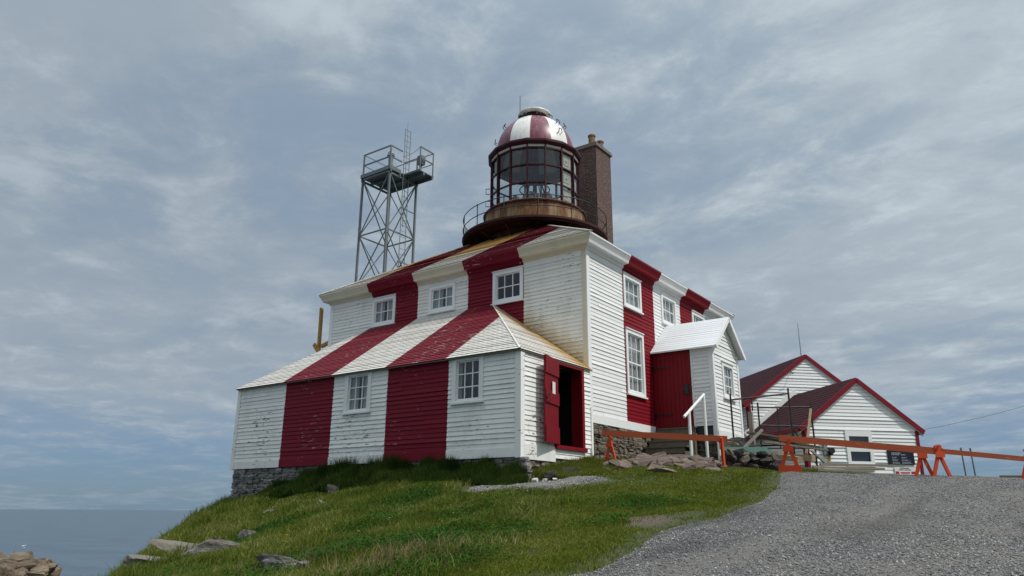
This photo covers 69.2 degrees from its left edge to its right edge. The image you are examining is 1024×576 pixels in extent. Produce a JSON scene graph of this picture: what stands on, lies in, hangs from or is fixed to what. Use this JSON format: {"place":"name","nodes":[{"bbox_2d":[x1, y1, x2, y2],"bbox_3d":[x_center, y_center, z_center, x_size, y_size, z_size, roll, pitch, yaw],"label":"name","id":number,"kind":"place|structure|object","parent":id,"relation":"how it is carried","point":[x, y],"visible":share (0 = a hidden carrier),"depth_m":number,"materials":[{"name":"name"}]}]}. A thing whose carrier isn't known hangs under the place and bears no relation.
{"place":"outdoors","nodes":[
{"label":"outdoors","id":0,"kind":"place"},
{"bbox_2d":[0,551,61,575],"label":"rock knoll","id":1,"kind":"structure","parent":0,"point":[14,563],"depth_m":20.13,"materials":[{"name":"beige stone"}]},
{"bbox_2d":[0,509,198,575],"bbox_3d":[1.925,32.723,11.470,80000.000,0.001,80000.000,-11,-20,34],"label":"sea","id":2,"kind":"structure","parent":0,"point":[79,542],"depth_m":875.59,"materials":[{"name":"liquid"}]},
{"bbox_2d":[246,450,530,499],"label":"rank grass","id":3,"kind":"structure","parent":0,"point":[346,474],"depth_m":18.80,"materials":[{"name":"green plant"}]},
{"bbox_2d":[0,0,1023,509],"label":"sky","id":4,"kind":"structure","parent":0,"point":[180,181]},
{"bbox_2d":[465,476,608,491],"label":"path","id":5,"kind":"structure","parent":0,"point":[576,478],"depth_m":16.18,"materials":[{"name":"grey gravel"}]},
{"bbox_2d":[531,478,556,482],"bbox_3d":[0.732,4.369,16.772,0.592,0.155,0.108,-1,-17,4],"label":"plastic scrap","id":6,"kind":"object","parent":5,"relation":"on","point":[534,480],"visible":0.89,"depth_m":16.76,"materials":[{"name":"white plastic"}]},
{"bbox_2d":[531,454,617,479],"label":"grass","id":7,"kind":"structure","parent":0,"point":[590,465],"depth_m":17.99,"materials":[{"name":"green plant"}]},
{"bbox_2d":[286,464,900,575],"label":"ground","id":8,"kind":"structure","parent":0,"point":[650,524],"depth_m":11.48,"materials":[{"name":"green plant"}]},
{"bbox_2d":[124,555,162,568],"bbox_3d":[-6.140,4.941,12.967,1.455,0.512,0.665,-3,-17,10],"label":"boulder","id":9,"kind":"object","parent":8,"relation":"on","point":[127,558],"visible":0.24,"depth_m":12.95,"materials":[{"name":"grey stone"}]},
{"bbox_2d":[147,539,196,553],"bbox_3d":[-5.928,4.996,13.778,1.694,0.630,0.522,0,-17,3],"label":"boulder","id":10,"kind":"object","parent":8,"relation":"on","point":[161,544],"visible":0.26,"depth_m":13.73,"materials":[{"name":"grey stone"}]},
{"bbox_2d":[86,491,263,575],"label":"edge grass","id":11,"kind":"structure","parent":8,"relation":"on","point":[128,570],"depth_m":16.14,"materials":[{"name":"green plant"}]},
{"bbox_2d":[179,537,240,555],"bbox_3d":[-5.311,4.681,13.171,1.266,0.501,0.461,-2,-17,8],"label":"boulder","id":12,"kind":"object","parent":8,"relation":"on","point":[212,544],"visible":0.38,"depth_m":13.03,"materials":[{"name":"grey stone"}]},
{"bbox_2d":[238,530,255,538],"bbox_3d":[-5.388,5.146,15.132,0.440,0.417,0.277,-3,-17,13],"label":"boulder","id":13,"kind":"object","parent":8,"relation":"on","point":[244,533],"visible":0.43,"depth_m":15.06,"materials":[{"name":"grey stone"}]},
{"bbox_2d":[256,553,298,570],"bbox_3d":[-3.009,3.701,9.660,0.764,0.475,0.396,-1,-17,4],"label":"boulder","id":14,"kind":"object","parent":8,"relation":"on","point":[263,559],"visible":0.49,"depth_m":9.56,"materials":[{"name":"grey stone"}]},
{"bbox_2d":[299,560,308,566],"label":"boulder","id":15,"kind":"object","parent":8,"relation":"on","point":[301,563],"visible":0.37,"depth_m":9.55,"materials":[{"name":"grey stone"}]},
{"bbox_2d":[327,484,338,493],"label":"boulder","id":16,"kind":"object","parent":8,"relation":"on","point":[330,487],"visible":0.37,"depth_m":19.09,"materials":[{"name":"stone"}]},
{"bbox_2d":[103,473,581,575],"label":"meadow grass","id":17,"kind":"structure","parent":8,"relation":"on","point":[314,525],"depth_m":13.09,"materials":[{"name":"green plant"}]},
{"bbox_2d":[212,523,499,575],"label":"straw grass","id":18,"kind":"structure","parent":8,"relation":"on","point":[392,552],"depth_m":8.85,"materials":[{"name":"green plant"}]},
{"bbox_2d":[355,128,433,281],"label":"skeleton tower","id":19,"kind":"structure","parent":8,"relation":"on","point":[390,178],"depth_m":40.15,"materials":[{"name":"metal"}]},
{"bbox_2d":[133,479,705,575],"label":"clover leaves","id":20,"kind":"object","parent":8,"relation":"on","point":[417,535],"visible":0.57,"depth_m":11.04,"materials":[{"name":"green plant"}]},
{"bbox_2d":[230,107,745,500],"bbox_3d":[0.771,-0.268,27.562,13.707,17.650,14.964,-11,-20,34],"label":"lighthouse","id":21,"kind":"object","parent":8,"relation":"on","point":[531,329],"visible":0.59,"depth_m":22.59,"materials":[{"name":"white paint"}]},
{"bbox_2d":[312,307,327,351],"bbox_3d":[-7.127,4.171,27.167,0.876,7.221,0.188,-11,-20,34],"label":"timber post","id":22,"kind":"object","parent":21,"relation":"on","point":[318,346],"visible":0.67,"depth_m":28.01,"materials":[{"name":"brown wood"}]},
{"bbox_2d":[341,371,372,414],"bbox_3d":[-4.202,3.030,21.203,1.200,1.395,0.690,-11,-20,34],"label":"window","id":23,"kind":"structure","parent":21,"relation":"in","point":[352,397],"depth_m":21.12,"materials":[{"name":"white paint"}]},
{"bbox_2d":[369,293,395,327],"bbox_3d":[-4.357,0.880,26.332,1.310,1.195,0.690,-11,-20,34],"label":"window","id":24,"kind":"structure","parent":21,"relation":"in","point":[383,307],"depth_m":26.25,"materials":[{"name":"white paint"}]},
{"bbox_2d":[426,280,455,314],"bbox_3d":[-2.162,0.391,24.820,1.330,1.105,0.690,-11,-20,34],"label":"window","id":25,"kind":"structure","parent":21,"relation":"in","point":[442,297],"depth_m":24.70,"materials":[{"name":"white paint"}]},
{"bbox_2d":[449,355,483,404],"bbox_3d":[-0.959,2.384,18.944,1.150,1.410,0.690,-11,-20,34],"label":"window","id":26,"kind":"structure","parent":21,"relation":"in","point":[474,366],"depth_m":18.92,"materials":[{"name":"white paint"}]},
{"bbox_2d":[491,265,523,304],"bbox_3d":[0.032,0.000,23.277,1.330,1.220,0.690,-11,-20,34],"label":"window","id":27,"kind":"structure","parent":21,"relation":"in","point":[512,287],"depth_m":23.29,"materials":[{"name":"white paint"}]},
{"bbox_2d":[544,354,559,444],"bbox_3d":[0.993,2.752,18.374,0.138,2.120,1.073,-7,-18,23],"label":"door","id":28,"kind":"structure","parent":21,"relation":"in","point":[551,365],"depth_m":18.37,"materials":[{"name":"red paint"}]},
{"bbox_2d":[622,271,643,314],"bbox_3d":[3.807,0.187,23.712,0.218,1.143,1.280,-11,-20,34],"label":"window","id":29,"kind":"structure","parent":21,"relation":"in","point":[632,298],"depth_m":23.83,"materials":[{"name":"white paint"}]},
{"bbox_2d":[625,327,647,399],"bbox_3d":[3.807,2.352,23.080,0.218,2.093,1.270,-11,-20,34],"label":"window","id":30,"kind":"structure","parent":21,"relation":"in","point":[635,359],"depth_m":23.22,"materials":[{"name":"white paint"}]},
{"bbox_2d":[660,292,676,325],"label":"window","id":31,"kind":"structure","parent":21,"relation":"in","point":[668,303],"depth_m":25.99,"materials":[{"name":"white paint"}]},
{"bbox_2d":[652,349,693,427],"bbox_3d":[5.072,3.174,23.451,1.263,2.420,0.070,-11,-20,34],"label":"door","id":32,"kind":"structure","parent":21,"relation":"in","point":[671,370],"depth_m":23.44,"materials":[{"name":"red paint"}]},
{"bbox_2d":[691,310,704,321],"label":"window","id":33,"kind":"structure","parent":21,"relation":"in","point":[695,316],"depth_m":27.94,"materials":[{"name":"white paint"}]},
{"bbox_2d":[720,360,737,401],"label":"window","id":34,"kind":"structure","parent":21,"relation":"in","point":[729,378],"depth_m":23.93,"materials":[{"name":"white paint"}]},
{"bbox_2d":[543,470,555,480],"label":"boulder","id":35,"kind":"object","parent":8,"relation":"on","point":[550,475],"visible":0.62,"depth_m":16.94,"materials":[{"name":"stone"}]},
{"bbox_2d":[562,467,580,471],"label":"boulder","id":36,"kind":"object","parent":8,"relation":"on","point":[573,469],"visible":0.3,"depth_m":17.63,"materials":[{"name":"stone"}]},
{"bbox_2d":[603,436,615,460],"bbox_3d":[2.598,4.310,19.642,0.098,0.756,0.485,11,-20,-32],"label":"sawhorse trestle","id":37,"kind":"object","parent":8,"relation":"on","point":[609,444],"visible":0.66,"depth_m":19.67,"materials":[{"name":"orange paint"}]},
{"bbox_2d":[602,452,734,472],"bbox_3d":[4.044,4.610,19.084,4.148,0.824,2.884,2,-17,-6],"label":"bedrock ledge","id":38,"kind":"object","parent":8,"relation":"on","point":[684,461],"visible":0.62,"depth_m":18.72,"materials":[{"name":"grey stone"}]},
{"bbox_2d":[642,426,697,455],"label":"wooden steps","id":39,"kind":"structure","parent":8,"relation":"on","point":[670,446],"depth_m":22.35,"materials":[{"name":"wood"}]},
{"bbox_2d":[683,393,720,460],"bbox_3d":[5.512,4.178,21.794,1.465,2.260,0.249,11,-20,-32],"label":"handrail","id":40,"kind":"object","parent":8,"relation":"on","point":[702,397],"visible":0.71,"depth_m":21.96,"materials":[{"name":"white paint"}]},
{"bbox_2d":[719,437,725,467],"bbox_3d":[5.354,4.199,18.888,0.099,0.790,0.507,-2,-17,8],"label":"sawhorse trestle","id":41,"kind":"object","parent":8,"relation":"on","point":[721,445],"visible":0.86,"depth_m":18.92,"materials":[{"name":"orange paint"}]},
{"bbox_2d":[602,430,726,441],"bbox_3d":[3.956,3.871,19.408,3.226,0.365,0.045,-4,-17,14],"label":"barrier plank","id":42,"kind":"object","parent":41,"relation":"on","point":[715,438],"visible":1,"depth_m":19.38,"materials":[{"name":"orange paint"}]},
{"bbox_2d":[719,441,739,453],"bbox_3d":[6.221,4.627,21.324,0.643,0.515,0.469,-11,-20,34],"label":"field stone","id":43,"kind":"object","parent":8,"relation":"on","point":[730,444],"visible":0.35,"depth_m":21.15,"materials":[{"name":"grey stone"}]},
{"bbox_2d":[727,438,744,446],"bbox_3d":[6.537,4.593,21.434,0.752,0.472,0.370,8,-18,-23],"label":"field stone","id":44,"kind":"object","parent":43,"relation":"on","point":[740,441],"visible":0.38,"depth_m":21.35,"materials":[{"name":"grey stone"}]},
{"bbox_2d":[726,462,733,466],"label":"field stone","id":45,"kind":"object","parent":8,"relation":"on","point":[729,463],"visible":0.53,"depth_m":18.99,"materials":[{"name":"grey stone"}]},
{"bbox_2d":[725,455,737,462],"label":"field stone","id":46,"kind":"object","parent":45,"relation":"on","point":[731,458],"visible":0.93,"depth_m":19.03,"materials":[{"name":"grey stone"}]},
{"bbox_2d":[727,449,734,454],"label":"field stone","id":47,"kind":"object","parent":46,"relation":"on","point":[730,451],"visible":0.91,"depth_m":19.11,"materials":[{"name":"grey stone"}]},
{"bbox_2d":[734,463,746,466],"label":"field stone","id":48,"kind":"object","parent":8,"relation":"on","point":[739,464],"visible":0.63,"depth_m":19.01,"materials":[{"name":"grey stone"}]},
{"bbox_2d":[736,455,750,464],"bbox_3d":[5.971,4.447,19.152,0.237,0.255,0.396,5,-17,-16],"label":"field stone","id":49,"kind":"object","parent":48,"relation":"on","point":[744,460],"visible":0.93,"depth_m":19.02,"materials":[{"name":"grey stone"}]},
{"bbox_2d":[733,448,744,458],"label":"field stone","id":50,"kind":"object","parent":49,"relation":"on","point":[738,453],"visible":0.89,"depth_m":19.11,"materials":[{"name":"grey stone"}]},
{"bbox_2d":[724,447,777,454],"bbox_3d":[6.213,4.296,19.597,1.313,0.270,0.917,0,-17,0],"label":"green board","id":51,"kind":"object","parent":50,"relation":"on","point":[755,450],"visible":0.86,"depth_m":19.63,"materials":[{"name":"teal wood"}]},
{"bbox_2d":[748,412,755,446],"bbox_3d":[7.224,4.600,22.262,0.120,1.750,0.120,-11,-20,34],"label":"timber post","id":52,"kind":"object","parent":8,"relation":"on","point":[751,421],"visible":0.5,"depth_m":22.36,"materials":[{"name":"grey wood"}]},
{"bbox_2d":[743,429,762,446],"bbox_3d":[6.864,4.286,21.107,0.684,0.574,0.050,5,-17,-15],"label":"leaning board","id":53,"kind":"object","parent":8,"relation":"on","point":[755,436],"visible":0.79,"depth_m":21.10,"materials":[{"name":"grey wood"}]},
{"bbox_2d":[747,463,758,467],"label":"field stone","id":54,"kind":"object","parent":8,"relation":"on","point":[749,465],"visible":0.61,"depth_m":19.02,"materials":[{"name":"grey stone"}]},
{"bbox_2d":[767,465,778,470],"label":"field stone","id":55,"kind":"object","parent":8,"relation":"on","point":[772,467],"visible":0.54,"depth_m":18.98,"materials":[{"name":"grey stone"}]},
{"bbox_2d":[772,459,781,467],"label":"field stone","id":56,"kind":"object","parent":55,"relation":"on","point":[776,462],"visible":0.75,"depth_m":19.03,"materials":[{"name":"grey stone"}]},
{"bbox_2d":[768,453,778,459],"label":"field stone","id":57,"kind":"object","parent":56,"relation":"on","point":[774,456],"visible":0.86,"depth_m":19.08,"materials":[{"name":"grey stone"}]},
{"bbox_2d":[729,388,817,465],"bbox_3d":[7.969,4.315,22.460,1.369,2.339,3.118,-14,-22,39],"label":"scaffold","id":58,"kind":"object","parent":8,"relation":"on","point":[790,425],"visible":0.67,"depth_m":22.98,"materials":[{"name":"black metal"}]},
{"bbox_2d":[757,436,819,447],"bbox_3d":[8.101,4.535,21.837,1.755,0.369,0.240,-3,-17,12],"label":"lumber board","id":59,"kind":"object","parent":58,"relation":"on","point":[777,440],"visible":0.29,"depth_m":21.80,"materials":[{"name":"brown wood"}]},
{"bbox_2d":[746,431,778,438],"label":"lumber board","id":60,"kind":"object","parent":59,"relation":"on","point":[763,434],"visible":0.64,"depth_m":21.78,"materials":[{"name":"wood"}]},
{"bbox_2d":[763,441,828,450],"bbox_3d":[8.167,4.558,21.392,1.754,0.310,0.180,-3,-17,12],"label":"lumber board","id":61,"kind":"object","parent":58,"relation":"on","point":[797,446],"visible":1,"depth_m":21.31,"materials":[{"name":"wood"}]},
{"bbox_2d":[767,454,802,461],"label":"lumber board","id":62,"kind":"object","parent":8,"relation":"on","point":[789,458],"visible":0.43,"depth_m":20.17,"materials":[{"name":"beige wood"}]},
{"bbox_2d":[739,323,840,441],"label":"shed","id":63,"kind":"structure","parent":8,"relation":"on","point":[801,374],"depth_m":31.63,"materials":[{"name":"white wood"}]},
{"bbox_2d":[778,453,815,461],"bbox_3d":[7.947,4.759,20.884,0.160,0.299,1.253,11,-20,-31],"label":"lumber board","id":64,"kind":"object","parent":8,"relation":"on","point":[808,457],"visible":0.43,"depth_m":20.45,"materials":[{"name":"beige wood"}]},
{"bbox_2d":[805,408,811,454],"bbox_3d":[8.887,4.376,22.259,0.060,1.626,1.044,-13,-21,37],"label":"leaning board","id":65,"kind":"object","parent":8,"relation":"on","point":[808,428],"visible":0.64,"depth_m":22.43,"materials":[{"name":"beige wood"}]},
{"bbox_2d":[744,378,924,474],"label":"shed","id":66,"kind":"structure","parent":8,"relation":"on","point":[854,409],"depth_m":26.93,"materials":[{"name":"white wood"}]},
{"bbox_2d":[822,445,834,462],"bbox_3d":[11.187,5.735,26.191,0.335,0.820,0.240,3,-17,-9],"label":"electric meter","id":67,"kind":"object","parent":66,"relation":"attached to","point":[831,451],"visible":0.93,"depth_m":26.17,"materials":[{"name":"grey metal"}]},
{"bbox_2d":[844,430,877,466],"bbox_3d":[12.437,5.728,26.486,0.877,1.260,0.877,-11,-20,34],"label":"window","id":68,"kind":"structure","parent":66,"relation":"in","point":[855,455],"depth_m":26.54,"materials":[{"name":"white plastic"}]},
{"bbox_2d":[887,450,914,464],"bbox_3d":[13.976,6.088,26.660,1.040,0.510,0.027,3,-17,-9],"label":"information sign","id":69,"kind":"object","parent":66,"relation":"attached to","point":[899,458],"visible":0.98,"depth_m":26.64,"materials":[{"name":"metal"}]},
{"bbox_2d":[894,467,914,474],"bbox_3d":[14.052,6.562,26.531,0.800,0.310,0.022,3,-17,-9],"label":"warning sign","id":70,"kind":"object","parent":66,"relation":"attached to","point":[905,470],"visible":0.91,"depth_m":26.53,"materials":[{"name":"white plastic"}]},
{"bbox_2d":[924,406,1023,429],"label":"power cable","id":71,"kind":"object","parent":66,"relation":"attached to","point":[975,418],"visible":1,"depth_m":28.88,"materials":[{"name":"metal"}]},
{"bbox_2d":[817,469,873,472],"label":"lumber board","id":72,"kind":"object","parent":8,"relation":"on","point":[868,471],"visible":1,"depth_m":19.86,"materials":[{"name":"grey wood"}]},
{"bbox_2d":[812,466,884,469],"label":"lumber board","id":73,"kind":"object","parent":72,"relation":"on","point":[836,467],"visible":1,"depth_m":20.11,"materials":[{"name":"brown wood"}]},
{"bbox_2d":[810,450,828,465],"bbox_3d":[8.609,4.750,20.773,0.100,0.451,0.540,8,-18,-24],"label":"lumber board","id":74,"kind":"object","parent":73,"relation":"on","point":[818,456],"visible":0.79,"depth_m":20.78,"materials":[{"name":"grey wood"}]},
{"bbox_2d":[819,463,904,466],"bbox_3d":[9.531,4.823,20.213,2.262,0.080,0.110,0,-17,1],"label":"lumber board","id":75,"kind":"object","parent":73,"relation":"on","point":[882,465],"visible":1,"depth_m":20.16,"materials":[{"name":"wood"}]},
{"bbox_2d":[914,453,932,475],"bbox_3d":[10.018,4.251,18.097,0.496,0.773,0.097,-1,-17,6],"label":"sawhorse trestle","id":76,"kind":"object","parent":8,"relation":"on","point":[922,456],"visible":0.76,"depth_m":18.08,"materials":[{"name":"orange paint"}]},
{"bbox_2d":[779,435,942,453],"bbox_3d":[8.623,3.891,18.416,3.812,0.514,0.045,-2,-17,9],"label":"barrier plank","id":77,"kind":"object","parent":76,"relation":"on","point":[864,445],"visible":1,"depth_m":18.40,"materials":[{"name":"orange paint"}]},
{"bbox_2d":[932,445,951,476],"bbox_3d":[10.382,4.211,17.990,0.523,0.816,0.102,2,-17,-6],"label":"sawhorse trestle","id":78,"kind":"object","parent":8,"relation":"on","point":[939,454],"visible":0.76,"depth_m":17.98,"materials":[{"name":"orange paint"}]},
{"bbox_2d":[960,448,966,475],"bbox_3d":[12.473,4.912,20.474,0.072,0.990,0.048,6,-18,-17],"label":"steel stake","id":79,"kind":"object","parent":8,"relation":"on","point":[963,463],"visible":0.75,"depth_m":20.47,"materials":[{"name":"grey metal"}]},
{"bbox_2d":[969,448,975,475],"bbox_3d":[12.731,4.924,20.468,0.072,0.990,0.048,6,-18,-17],"label":"steel stake","id":80,"kind":"object","parent":8,"relation":"on","point":[972,462],"visible":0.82,"depth_m":20.48,"materials":[{"name":"grey metal"}]},
{"bbox_3d":[12.449,4.247,17.832,0.496,0.773,0.097,-4,-17,15],"label":"sawhorse trestle","id":81,"kind":"object","parent":8,"relation":"on","visible":0},
{"bbox_2d":[943,449,1023,460],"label":"barrier plank","id":82,"kind":"object","parent":81,"relation":"attached to","point":[984,455],"visible":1,"depth_m":17.98,"materials":[{"name":"orange paint"}]},
{"bbox_2d":[750,457,761,464],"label":"field stone","id":83,"kind":"object","parent":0,"point":[755,460],"visible":0.92,"depth_m":19.04,"materials":[{"name":"grey stone"}]},
{"bbox_2d":[745,451,756,457],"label":"field stone","id":84,"kind":"object","parent":83,"relation":"on","point":[752,454],"visible":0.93,"depth_m":19.11,"materials":[{"name":"grey stone"}]},
{"bbox_2d":[757,451,768,457],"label":"field stone","id":85,"kind":"object","parent":83,"relation":"on","point":[761,454],"visible":0.95,"depth_m":19.05,"materials":[{"name":"grey stone"}]},
{"bbox_2d":[569,471,1023,575],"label":"gravel road","id":86,"kind":"structure","parent":0,"point":[852,505],"depth_m":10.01,"materials":[{"name":"grey gravel"}]},
{"bbox_2d":[778,439,801,471],"bbox_3d":[6.935,4.211,18.581,0.551,0.859,0.111,-7,-18,23],"label":"sawhorse trestle","id":87,"kind":"object","parent":86,"relation":"on","point":[796,467],"visible":0.8,"depth_m":18.53,"materials":[{"name":"orange paint"}]},
{"bbox_2d":[999,475,1021,477],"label":"timber beam","id":88,"kind":"structure","parent":86,"relation":"on","point":[1010,476],"depth_m":19.07,"materials":[{"name":"grey wood"}]},
{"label":"field stone","id":89,"kind":"object","parent":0,"visible":0},
{"bbox_2d":[760,457,772,466],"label":"field stone","id":90,"kind":"object","parent":89,"relation":"on","point":[765,461],"visible":0.98,"depth_m":18.98,"materials":[{"name":"grey stone"}]}
]}

